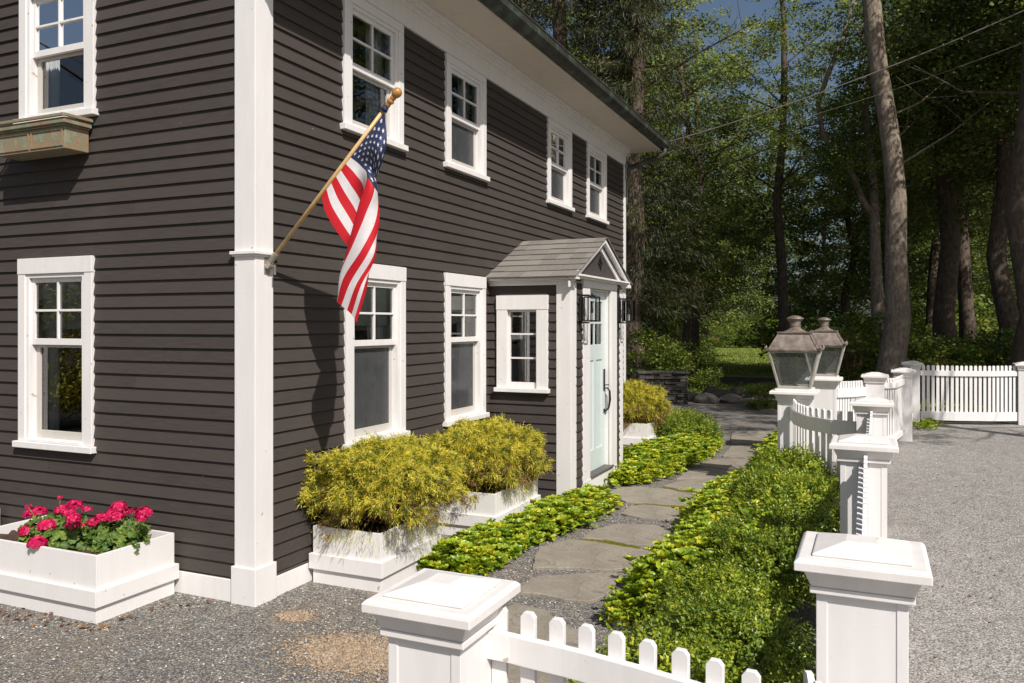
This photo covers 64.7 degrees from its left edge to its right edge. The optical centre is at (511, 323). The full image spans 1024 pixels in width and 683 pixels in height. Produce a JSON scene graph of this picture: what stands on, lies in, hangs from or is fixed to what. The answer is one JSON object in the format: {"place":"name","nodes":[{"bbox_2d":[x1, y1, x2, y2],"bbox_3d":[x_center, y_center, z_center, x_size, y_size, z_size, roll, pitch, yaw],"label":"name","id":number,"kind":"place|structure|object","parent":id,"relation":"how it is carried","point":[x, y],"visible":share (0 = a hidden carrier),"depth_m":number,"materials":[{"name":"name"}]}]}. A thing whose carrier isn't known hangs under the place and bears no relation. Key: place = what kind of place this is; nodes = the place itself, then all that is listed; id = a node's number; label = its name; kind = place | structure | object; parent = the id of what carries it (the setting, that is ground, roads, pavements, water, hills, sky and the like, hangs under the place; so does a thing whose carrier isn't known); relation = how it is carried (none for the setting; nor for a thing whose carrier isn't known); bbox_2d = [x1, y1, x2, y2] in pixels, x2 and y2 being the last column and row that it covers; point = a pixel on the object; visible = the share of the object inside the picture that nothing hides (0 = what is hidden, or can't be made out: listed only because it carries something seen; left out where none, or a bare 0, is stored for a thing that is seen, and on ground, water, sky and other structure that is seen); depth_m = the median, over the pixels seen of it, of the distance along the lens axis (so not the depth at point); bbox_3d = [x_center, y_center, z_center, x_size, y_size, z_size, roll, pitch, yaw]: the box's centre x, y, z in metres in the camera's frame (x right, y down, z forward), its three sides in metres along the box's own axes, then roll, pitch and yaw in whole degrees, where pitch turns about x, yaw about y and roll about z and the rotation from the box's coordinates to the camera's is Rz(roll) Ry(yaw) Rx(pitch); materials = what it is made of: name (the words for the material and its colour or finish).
{"place":"outdoors","nodes":[
{"label":"outdoors","id":0,"kind":"place"},
{"bbox_2d":[0,387,836,682],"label":"gravel yard","id":1,"kind":"structure","parent":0,"point":[732,418],"depth_m":5.04,"materials":[{"name":"grey gravel"}]},
{"bbox_2d":[0,515,178,623],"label":"planter box","id":2,"kind":"object","parent":1,"relation":"on","point":[85,585],"visible":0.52,"depth_m":5.35,"materials":[{"name":"paint"}]},
{"bbox_2d":[16,495,95,550],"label":"geranium","id":3,"kind":"object","parent":2,"relation":"in","point":[65,527],"visible":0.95,"depth_m":5.50,"materials":[{"name":"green plant"}]},
{"bbox_2d":[85,501,152,553],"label":"geranium","id":4,"kind":"object","parent":2,"relation":"in","point":[114,529],"visible":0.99,"depth_m":5.45,"materials":[{"name":"green plant"}]},
{"bbox_2d":[0,599,211,630],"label":"dry leaves","id":5,"kind":"object","parent":1,"relation":"on","point":[104,625],"visible":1,"depth_m":5.19,"materials":[{"name":"brown plant"}]},
{"bbox_2d":[233,607,387,682],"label":"tan chips","id":6,"kind":"object","parent":1,"relation":"on","point":[354,657],"visible":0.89,"depth_m":4.70,"materials":[{"name":"gravel"}]},
{"bbox_2d":[0,0,669,606],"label":"house","id":7,"kind":"structure","parent":1,"relation":"on","point":[186,368],"depth_m":6.30,"materials":[{"name":"paint"}]},
{"bbox_2d":[0,112,92,160],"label":"window box","id":8,"kind":"object","parent":7,"relation":"attached to","point":[48,138],"visible":1,"depth_m":6.05,"materials":[{"name":"wood"}]},
{"bbox_2d":[12,255,97,453],"bbox_3d":[-3.515,0.230,6.326,0.891,1.490,0.212,0,0,24],"label":"window","id":9,"kind":"structure","parent":7,"relation":"in","point":[55,294],"depth_m":6.38,"materials":[{"name":"white paint"}]},
{"bbox_2d":[13,0,99,123],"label":"window","id":10,"kind":"structure","parent":7,"relation":"in","point":[50,31],"depth_m":6.35,"materials":[{"name":"white paint"}]},
{"bbox_2d":[264,87,401,274],"bbox_3d":[-1.202,-0.932,5.391,1.037,1.194,0.066,0,0,19],"label":"flagpole","id":11,"kind":"object","parent":7,"relation":"attached to","point":[269,265],"visible":1,"depth_m":5.40,"materials":[{"name":"brown wood"}]},
{"bbox_2d":[322,105,388,322],"bbox_3d":[-1.037,-0.715,5.302,0.524,1.415,0.187,0,0,24],"label":"flag","id":12,"kind":"object","parent":11,"relation":"hanging from","point":[350,201],"visible":1,"depth_m":5.23,"materials":[{"name":"multicoloured fabric"}]},
{"bbox_2d":[340,0,408,151],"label":"window","id":13,"kind":"structure","parent":7,"relation":"in","point":[378,23],"depth_m":6.94,"materials":[{"name":"white paint"}]},
{"bbox_2d":[341,261,409,448],"bbox_3d":[-1.194,0.250,6.827,0.212,1.500,0.943,0,0,24],"label":"window","id":14,"kind":"structure","parent":7,"relation":"in","point":[384,303],"depth_m":7.03,"materials":[{"name":"white paint"}]},
{"bbox_2d":[442,273,489,426],"bbox_3d":[-0.528,0.250,8.317,0.212,1.500,0.942,0,0,24],"label":"window","id":15,"kind":"structure","parent":7,"relation":"in","point":[464,295],"depth_m":8.48,"materials":[{"name":"white paint"}]},
{"bbox_2d":[443,53,489,181],"bbox_3d":[-0.523,-2.089,8.327,0.212,1.118,0.943,0,0,24],"label":"window","id":16,"kind":"structure","parent":7,"relation":"in","point":[466,76],"depth_m":8.49,"materials":[{"name":"white paint"}]},
{"bbox_2d":[494,295,549,393],"bbox_3d":[0.110,0.212,8.645,0.630,1.035,0.110,0,0,24],"label":"window","id":17,"kind":"structure","parent":7,"relation":"in","point":[511,371],"depth_m":8.69,"materials":[{"name":"white paint"}]},
{"bbox_2d":[546,117,574,211],"bbox_3d":[0.583,-2.099,10.800,0.212,1.098,0.946,0,0,24],"label":"window","id":18,"kind":"structure","parent":7,"relation":"in","point":[559,141],"depth_m":10.93,"materials":[{"name":"white paint"}]},
{"bbox_2d":[579,293,599,322],"bbox_3d":[0.827,-0.165,8.642,0.200,0.321,0.135,0,0,24],"label":"wall lantern","id":19,"kind":"object","parent":7,"relation":"attached to","point":[582,308],"depth_m":8.64,"materials":[{"name":"black metal"}]},
{"bbox_2d":[585,142,608,224],"bbox_3d":[1.226,-2.099,12.237,0.212,1.098,0.976,0,0,24],"label":"window","id":20,"kind":"structure","parent":7,"relation":"in","point":[593,154],"depth_m":12.43,"materials":[{"name":"white paint"}]},
{"bbox_2d":[590,291,610,471],"bbox_3d":[0.973,0.654,9.365,0.156,2.065,0.782,0,0,24],"label":"door","id":21,"kind":"structure","parent":7,"relation":"in","point":[597,385],"depth_m":9.50,"materials":[{"name":"green paint"}]},
{"bbox_2d":[618,297,635,323],"bbox_3d":[1.406,-0.165,9.938,0.200,0.321,0.135,0,0,24],"label":"wall lantern","id":22,"kind":"object","parent":7,"relation":"attached to","point":[624,300],"depth_m":9.94,"materials":[{"name":"black metal"}]},
{"bbox_2d":[669,10,1023,141],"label":"overhead cable","id":23,"kind":"object","parent":7,"relation":"on","point":[853,80],"visible":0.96,"depth_m":12.57,"materials":[{"name":"rubber"}]},
{"bbox_2d":[309,508,440,592],"bbox_3d":[-1.032,1.705,6.225,0.634,0.430,0.864,0,0,24],"label":"planter box","id":24,"kind":"object","parent":1,"relation":"on","point":[351,565],"visible":0.59,"depth_m":5.88,"materials":[{"name":"paint"}]},
{"bbox_2d":[294,431,477,555],"bbox_3d":[-1.004,1.261,6.260,1.284,0.951,1.422,0,0,24],"label":"golden cypress","id":25,"kind":"object","parent":24,"relation":"in","point":[406,475],"visible":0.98,"depth_m":5.86,"materials":[{"name":"yellow plant"}]},
{"bbox_2d":[422,474,540,534],"bbox_3d":[-0.284,1.710,7.715,0.784,0.420,1.034,0,0,24],"label":"planter box","id":26,"kind":"object","parent":1,"relation":"on","point":[490,504],"visible":0.29,"depth_m":7.26,"materials":[{"name":"paint"}]},
{"bbox_2d":[420,412,554,513],"bbox_3d":[-0.303,1.288,7.665,1.241,0.862,1.428,0,0,24],"label":"golden cypress","id":27,"kind":"object","parent":26,"relation":"in","point":[495,450],"visible":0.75,"depth_m":7.35,"materials":[{"name":"yellow plant"}]},
{"bbox_2d":[416,483,624,575],"bbox_3d":[0.268,1.776,7.372,0.812,0.278,3.229,0,0,30],"label":"pachysandra","id":28,"kind":"object","parent":1,"relation":"on","point":[487,546],"visible":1,"depth_m":6.83,"materials":[{"name":"green plant"}]},
{"bbox_2d":[507,603,595,682],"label":"flagstone","id":29,"kind":"object","parent":1,"relation":"on","point":[516,611],"visible":0.26,"depth_m":4.96,"materials":[{"name":"stone"}]},
{"bbox_2d":[517,573,622,603],"bbox_3d":[0.431,1.896,5.888,0.619,0.028,0.703,0,0,24],"label":"flagstone","id":30,"kind":"object","parent":1,"relation":"on","point":[585,588],"visible":0.81,"depth_m":5.80,"materials":[{"name":"stone"}]},
{"bbox_2d":[532,539,651,571],"bbox_3d":[0.639,1.896,6.543,0.974,0.028,0.905,0,0,24],"label":"flagstone","id":31,"kind":"object","parent":1,"relation":"on","point":[580,555],"visible":0.73,"depth_m":6.54,"materials":[{"name":"stone"}]},
{"bbox_2d":[582,524,673,546],"bbox_3d":[1.111,1.896,7.279,0.794,0.028,0.739,0,0,24],"label":"flagstone","id":32,"kind":"object","parent":1,"relation":"on","point":[642,535],"visible":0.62,"depth_m":7.23,"materials":[{"name":"stone"}]},
{"bbox_2d":[623,420,658,446],"bbox_3d":[1.843,1.700,12.482,0.774,0.440,0.894,0,0,24],"label":"planter box","id":33,"kind":"object","parent":1,"relation":"on","point":[639,431],"visible":0.32,"depth_m":12.03,"materials":[{"name":"paint"}]},
{"bbox_2d":[623,378,673,433],"bbox_3d":[1.831,1.271,12.420,1.267,0.899,1.256,0,0,24],"label":"golden cypress","id":34,"kind":"object","parent":33,"relation":"in","point":[642,401],"visible":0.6,"depth_m":12.13,"materials":[{"name":"plant"}]},
{"bbox_2d":[361,387,932,682],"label":"picket fence","id":35,"kind":"object","parent":1,"relation":"on","point":[867,578],"visible":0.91,"depth_m":2.42,"materials":[{"name":"white paint"}]},
{"bbox_2d":[764,316,824,388],"bbox_3d":[3.221,0.317,9.200,0.609,0.823,0.607,0,0,24],"label":"post lantern","id":36,"kind":"object","parent":35,"relation":"on","point":[794,338],"visible":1,"depth_m":9.05,"materials":[{"name":"metal"}]},
{"bbox_2d":[622,504,681,520],"bbox_3d":[1.416,1.896,8.112,0.631,0.028,0.576,0,0,24],"label":"flagstone","id":37,"kind":"object","parent":1,"relation":"on","point":[652,512],"visible":0.8,"depth_m":8.07,"materials":[{"name":"stone"}]},
{"bbox_2d":[611,486,693,505],"bbox_3d":[1.544,1.896,8.879,0.959,0.028,0.844,0,0,24],"label":"flagstone","id":38,"kind":"object","parent":1,"relation":"on","point":[644,495],"visible":0.7,"depth_m":8.87,"materials":[{"name":"stone"}]},
{"bbox_2d":[626,324,696,378],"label":"bush","id":39,"kind":"object","parent":1,"relation":"on","point":[658,344],"visible":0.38,"depth_m":22.25,"materials":[{"name":"green plant"}]},
{"bbox_2d":[635,371,689,404],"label":"stone wall","id":40,"kind":"structure","parent":1,"relation":"on","point":[675,383],"depth_m":19.11,"materials":[{"name":"stone"}]},
{"bbox_2d":[604,431,723,486],"bbox_3d":[2.073,1.745,11.118,1.174,0.334,4.118,0,0,29],"label":"pachysandra","id":41,"kind":"object","parent":1,"relation":"on","point":[646,460],"visible":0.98,"depth_m":10.39,"materials":[{"name":"green plant"}]},
{"bbox_2d":[567,609,761,682],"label":"boxwood","id":42,"kind":"object","parent":1,"relation":"on","point":[663,661],"visible":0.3,"depth_m":3.57,"materials":[{"name":"green plant"}]},
{"bbox_2d":[597,470,759,626],"bbox_3d":[1.773,1.688,6.767,1.196,0.414,4.216,0,0,24],"label":"pachysandra","id":43,"kind":"object","parent":1,"relation":"on","point":[705,505],"visible":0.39,"depth_m":5.53,"materials":[{"name":"green plant"}]},
{"bbox_2d":[648,339,724,390],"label":"bush","id":44,"kind":"object","parent":1,"relation":"on","point":[711,372],"visible":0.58,"depth_m":23.28,"materials":[{"name":"green plant"}]},
{"bbox_2d":[663,479,712,491],"bbox_3d":[2.301,1.896,9.521,0.906,0.028,0.893,0,0,24],"label":"flagstone","id":45,"kind":"object","parent":1,"relation":"on","point":[695,484],"visible":0.39,"depth_m":9.48,"materials":[{"name":"stone"}]},
{"bbox_2d":[653,408,724,439],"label":"boxwood","id":46,"kind":"object","parent":1,"relation":"on","point":[697,424],"visible":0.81,"depth_m":12.22,"materials":[{"name":"green plant"}]},
{"bbox_2d":[677,468,740,479],"bbox_3d":[2.435,1.896,10.236,0.919,0.028,0.668,0,0,-5],"label":"flagstone","id":47,"kind":"object","parent":1,"relation":"on","point":[705,473],"visible":0.63,"depth_m":10.11,"materials":[{"name":"stone"}]},
{"bbox_2d":[640,555,792,651],"bbox_3d":[1.147,1.600,4.586,0.869,0.612,0.860,0,0,18],"label":"boxwood","id":48,"kind":"object","parent":1,"relation":"on","point":[679,586],"visible":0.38,"depth_m":4.54,"materials":[{"name":"green plant"}]},
{"bbox_2d":[699,458,750,470],"bbox_3d":[2.954,1.896,10.945,0.738,0.028,0.856,0,0,24],"label":"flagstone","id":49,"kind":"object","parent":1,"relation":"on","point":[729,464],"visible":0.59,"depth_m":10.90,"materials":[{"name":"stone"}]},
{"bbox_2d":[647,575,815,682],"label":"boxwood","id":50,"kind":"object","parent":1,"relation":"on","point":[752,634],"visible":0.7,"depth_m":3.85,"materials":[{"name":"green plant"}]},
{"bbox_2d":[723,446,758,458],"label":"flagstone","id":51,"kind":"object","parent":1,"relation":"on","point":[742,452],"visible":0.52,"depth_m":11.83,"materials":[{"name":"stone"}]},
{"bbox_2d":[683,498,799,621],"bbox_3d":[1.762,1.589,5.675,0.689,0.556,1.668,0,0,29],"label":"pachysandra","id":52,"kind":"object","parent":1,"relation":"on","point":[754,524],"visible":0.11,"depth_m":5.41,"materials":[{"name":"green plant"}]},
{"bbox_2d":[730,430,771,444],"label":"flagstone","id":53,"kind":"object","parent":1,"relation":"on","point":[748,437],"visible":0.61,"depth_m":13.51,"materials":[{"name":"stone"}]},
{"bbox_2d":[739,381,777,409],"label":"bush","id":54,"kind":"object","parent":1,"relation":"on","point":[764,402],"visible":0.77,"depth_m":18.02,"materials":[{"name":"green plant"}]},
{"bbox_2d":[696,518,822,611],"bbox_3d":[1.612,1.550,5.070,0.816,0.681,0.944,0,0,-19],"label":"boxwood","id":55,"kind":"object","parent":1,"relation":"on","point":[764,545],"visible":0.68,"depth_m":4.88,"materials":[{"name":"green plant"}]},
{"bbox_2d":[743,425,777,472],"bbox_3d":[3.551,1.718,10.924,0.896,0.370,4.379,0,0,24],"label":"pachysandra","id":56,"kind":"object","parent":1,"relation":"on","point":[771,440],"visible":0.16,"depth_m":10.88,"materials":[{"name":"green plant"}]},
{"bbox_2d":[698,495,831,550],"bbox_3d":[1.818,1.569,5.723,0.996,0.681,0.867,0,0,-4],"label":"boxwood","id":57,"kind":"object","parent":1,"relation":"on","point":[795,514],"visible":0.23,"depth_m":5.68,"materials":[{"name":"green plant"}]},
{"bbox_2d":[720,458,836,510],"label":"boxwood","id":58,"kind":"object","parent":1,"relation":"on","point":[735,486],"visible":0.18,"depth_m":7.11,"materials":[{"name":"green plant"}]},
{"bbox_2d":[722,458,839,535],"bbox_3d":[2.235,1.488,6.343,1.058,0.816,1.059,0,0,-26],"label":"boxwood","id":59,"kind":"object","parent":1,"relation":"on","point":[809,497],"visible":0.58,"depth_m":6.29,"materials":[{"name":"green plant"}]},
{"bbox_2d":[741,442,839,499],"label":"boxwood","id":60,"kind":"object","parent":1,"relation":"on","point":[810,462],"visible":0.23,"depth_m":7.78,"materials":[{"name":"green plant"}]},
{"bbox_2d":[782,309,943,383],"bbox_3d":[9.043,0.864,21.000,3.849,2.552,3.646,0,0,4],"label":"bush","id":61,"kind":"object","parent":1,"relation":"on","point":[862,351],"visible":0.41,"depth_m":20.69,"materials":[{"name":"green plant"}]},
{"bbox_2d":[535,0,1009,327],"label":"sky","id":62,"kind":"structure","parent":0,"point":[746,8],"materials":[{"name":"blue"}]},
{"bbox_2d":[690,345,860,378],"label":"lawn","id":63,"kind":"structure","parent":0,"point":[751,375],"depth_m":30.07,"materials":[{"name":"green plant"}]},
{"bbox_2d":[569,0,772,370],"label":"maple tree","id":64,"kind":"object","parent":63,"relation":"on","point":[695,331],"visible":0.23,"depth_m":32.27,"materials":[{"name":"green plant"}]},
{"bbox_2d":[640,300,716,356],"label":"bush","id":65,"kind":"object","parent":63,"relation":"on","point":[666,330],"visible":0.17,"depth_m":38.83,"materials":[{"name":"green plant"}]},
{"bbox_2d":[642,13,801,354],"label":"oak tree","id":66,"kind":"object","parent":63,"relation":"on","point":[729,318],"visible":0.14,"depth_m":44.72,"materials":[{"name":"green plant"}]},
{"bbox_2d":[709,324,737,347],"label":"bush","id":67,"kind":"object","parent":63,"relation":"on","point":[714,332],"visible":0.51,"depth_m":63.06,"materials":[{"name":"green plant"}]},
{"bbox_2d":[711,320,758,347],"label":"bush","id":68,"kind":"object","parent":63,"relation":"on","point":[739,344],"visible":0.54,"depth_m":65.45,"materials":[{"name":"green plant"}]},
{"bbox_2d":[731,312,777,347],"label":"bush","id":69,"kind":"object","parent":63,"relation":"on","point":[747,335],"visible":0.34,"depth_m":63.98,"materials":[{"name":"green plant"}]},
{"bbox_2d":[746,293,870,370],"bbox_3d":[11.913,0.487,32.228,4.972,3.480,5.248,0,0,-5],"label":"bush","id":70,"kind":"object","parent":63,"relation":"on","point":[767,334],"visible":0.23,"depth_m":32.14,"materials":[{"name":"green plant"}]},
{"bbox_2d":[756,55,936,369],"bbox_3d":[12.553,-3.988,29.951,6.930,12.040,7.740,0,0,23],"label":"oak tree","id":71,"kind":"object","parent":63,"relation":"on","point":[847,280],"visible":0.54,"depth_m":29.63,"materials":[{"name":"green plant"}]},
{"bbox_2d":[659,328,1015,422],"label":"ground","id":72,"kind":"structure","parent":0,"point":[738,380],"depth_m":27.08,"materials":[{"name":"plant"}]},
{"bbox_2d":[512,0,641,296],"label":"spruce tree","id":73,"kind":"object","parent":72,"relation":"on","point":[521,2],"visible":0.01,"depth_m":32.98,"materials":[{"name":"green plant"}]},
{"bbox_2d":[515,0,693,268],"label":"spruce tree","id":74,"kind":"object","parent":72,"relation":"on","point":[558,11],"visible":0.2,"depth_m":23.56,"materials":[{"name":"green plant"}]},
{"bbox_2d":[537,1,714,245],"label":"oak tree","id":75,"kind":"object","parent":72,"relation":"on","point":[666,57],"visible":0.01,"depth_m":33.95,"materials":[{"name":"green plant"}]},
{"bbox_2d":[564,0,758,381],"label":"spruce tree","id":76,"kind":"object","parent":72,"relation":"on","point":[636,225],"visible":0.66,"depth_m":22.33,"materials":[{"name":"green plant"}]},
{"bbox_2d":[606,41,801,350],"bbox_3d":[6.580,-3.988,30.106,8.159,12.040,8.205,0,0,11],"label":"oak tree","id":77,"kind":"object","parent":72,"relation":"on","point":[729,219],"visible":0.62,"depth_m":28.52,"materials":[{"name":"green plant"}]},
{"bbox_2d":[597,2,817,346],"bbox_3d":[8.030,-8.191,37.015,10.034,20.477,11.123,0,0,-43],"label":"oak tree","id":78,"kind":"object","parent":72,"relation":"on","point":[656,322],"visible":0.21,"depth_m":35.49,"materials":[{"name":"green plant"}]},
{"bbox_2d":[692,93,789,344],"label":"oak tree","id":79,"kind":"object","parent":72,"relation":"on","point":[756,275],"visible":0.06,"depth_m":72.55,"materials":[{"name":"green plant"}]},
{"bbox_2d":[712,84,843,342],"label":"oak tree","id":80,"kind":"object","parent":72,"relation":"on","point":[788,259],"visible":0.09,"depth_m":77.58,"materials":[{"name":"green plant"}]},
{"bbox_2d":[695,0,863,381],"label":"maple tree","id":81,"kind":"object","parent":72,"relation":"on","point":[782,288],"visible":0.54,"depth_m":26.73,"materials":[{"name":"green plant"}]},
{"bbox_2d":[740,155,927,334],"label":"oak tree","id":82,"kind":"object","parent":72,"relation":"on","point":[809,256],"visible":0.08,"depth_m":68.76,"materials":[{"name":"green plant"}]},
{"bbox_2d":[800,328,869,380],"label":"bush","id":83,"kind":"object","parent":72,"relation":"on","point":[835,365],"visible":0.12,"depth_m":24.72,"materials":[{"name":"green plant"}]},
{"bbox_2d":[727,0,1015,365],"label":"crooked tree","id":84,"kind":"object","parent":72,"relation":"on","point":[870,141],"visible":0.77,"depth_m":21.76,"materials":[{"name":"green plant"}]},
{"bbox_2d":[797,0,1015,339],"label":"oak tree","id":85,"kind":"object","parent":72,"relation":"on","point":[930,283],"visible":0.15,"depth_m":27.68,"materials":[{"name":"green plant"}]},
{"bbox_2d":[809,178,1012,333],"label":"oak tree","id":86,"kind":"object","parent":72,"relation":"on","point":[866,307],"visible":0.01,"depth_m":76.86,"materials":[{"name":"green plant"}]},
{"bbox_2d":[803,0,1021,349],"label":"pine tree","id":87,"kind":"object","parent":72,"relation":"on","point":[945,296],"visible":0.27,"depth_m":22.69,"materials":[{"name":"green plant"}]},
{"bbox_2d":[817,0,1023,370],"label":"pine tree","id":88,"kind":"object","parent":72,"relation":"on","point":[1006,309],"visible":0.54,"depth_m":20.54,"materials":[{"name":"green plant"}]},
{"bbox_2d":[843,375,1012,421],"bbox_3d":[12.690,1.785,22.782,15.084,0.427,9.064,0,0,-41],"label":"ivy","id":89,"kind":"object","parent":72,"relation":"on","point":[959,403],"visible":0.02,"depth_m":17.25,"materials":[{"name":"green plant"}]},
{"bbox_2d":[866,333,990,394],"bbox_3d":[10.391,1.146,20.623,2.652,1.856,2.799,0,0,2],"label":"bush","id":90,"kind":"object","parent":72,"relation":"on","point":[909,354],"visible":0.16,"depth_m":19.83,"materials":[{"name":"green plant"}]},
{"bbox_2d":[852,0,1016,344],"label":"pine tree","id":91,"kind":"object","parent":72,"relation":"on","point":[967,322],"visible":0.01,"depth_m":25.10,"materials":[{"name":"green plant"}]},
{"bbox_2d":[856,0,1020,378],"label":"pine tree","id":92,"kind":"object","parent":72,"relation":"on","point":[893,350],"visible":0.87,"depth_m":18.82,"materials":[{"name":"brown plant"}]},
{"bbox_2d":[869,69,1015,316],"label":"oak tree","id":93,"kind":"object","parent":72,"relation":"on","point":[976,281],"visible":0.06,"depth_m":56.21,"materials":[{"name":"green plant"}]},
{"bbox_2d":[918,357,986,402],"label":"bush","id":94,"kind":"object","parent":72,"relation":"on","point":[934,362],"visible":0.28,"depth_m":18.96,"materials":[{"name":"green plant"}]},
{"bbox_2d":[910,290,998,355],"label":"bush","id":95,"kind":"object","parent":72,"relation":"on","point":[918,320],"visible":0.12,"depth_m":29.39,"materials":[{"name":"green plant"}]},
{"bbox_2d":[908,333,1007,400],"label":"bush","id":96,"kind":"object","parent":72,"relation":"on","point":[935,354],"visible":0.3,"depth_m":19.67,"materials":[{"name":"green plant"}]},
{"bbox_2d":[902,37,1015,337],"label":"oak tree","id":97,"kind":"object","parent":72,"relation":"on","point":[927,264],"visible":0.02,"depth_m":56.84,"materials":[{"name":"green plant"}]},
{"bbox_2d":[905,0,1023,411],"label":"pine tree","id":98,"kind":"object","parent":72,"relation":"on","point":[1014,212],"visible":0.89,"depth_m":16.46,"materials":[{"name":"brown plant"}]},
{"bbox_2d":[907,0,1023,128],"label":"oak tree","id":99,"kind":"object","parent":72,"relation":"on","point":[1011,44],"visible":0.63,"depth_m":18.92,"materials":[{"name":"green plant"}]},
{"bbox_2d":[928,324,1016,399],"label":"bush","id":100,"kind":"object","parent":72,"relation":"on","point":[1007,339],"visible":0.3,"depth_m":19.40,"materials":[{"name":"green plant"}]},
{"bbox_2d":[936,22,1023,331],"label":"oak tree","id":101,"kind":"object","parent":72,"relation":"on","point":[987,273],"visible":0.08,"depth_m":34.45,"materials":[{"name":"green plant"}]},
{"bbox_2d":[887,422,1023,682],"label":"driveway","id":102,"kind":"structure","parent":0,"point":[991,439],"depth_m":7.10,"materials":[{"name":"grey gravel"}]},
{"bbox_2d":[805,361,1023,461],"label":"picket fence","id":103,"kind":"object","parent":102,"relation":"on","point":[901,389],"visible":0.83,"depth_m":15.20,"materials":[{"name":"white paint"}]},
{"bbox_2d":[804,317,847,376],"bbox_3d":[4.401,0.319,11.400,0.609,0.823,0.607,0,0,24],"label":"post lantern","id":104,"kind":"object","parent":103,"relation":"on","point":[824,334],"visible":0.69,"depth_m":11.23,"materials":[{"name":"metal"}]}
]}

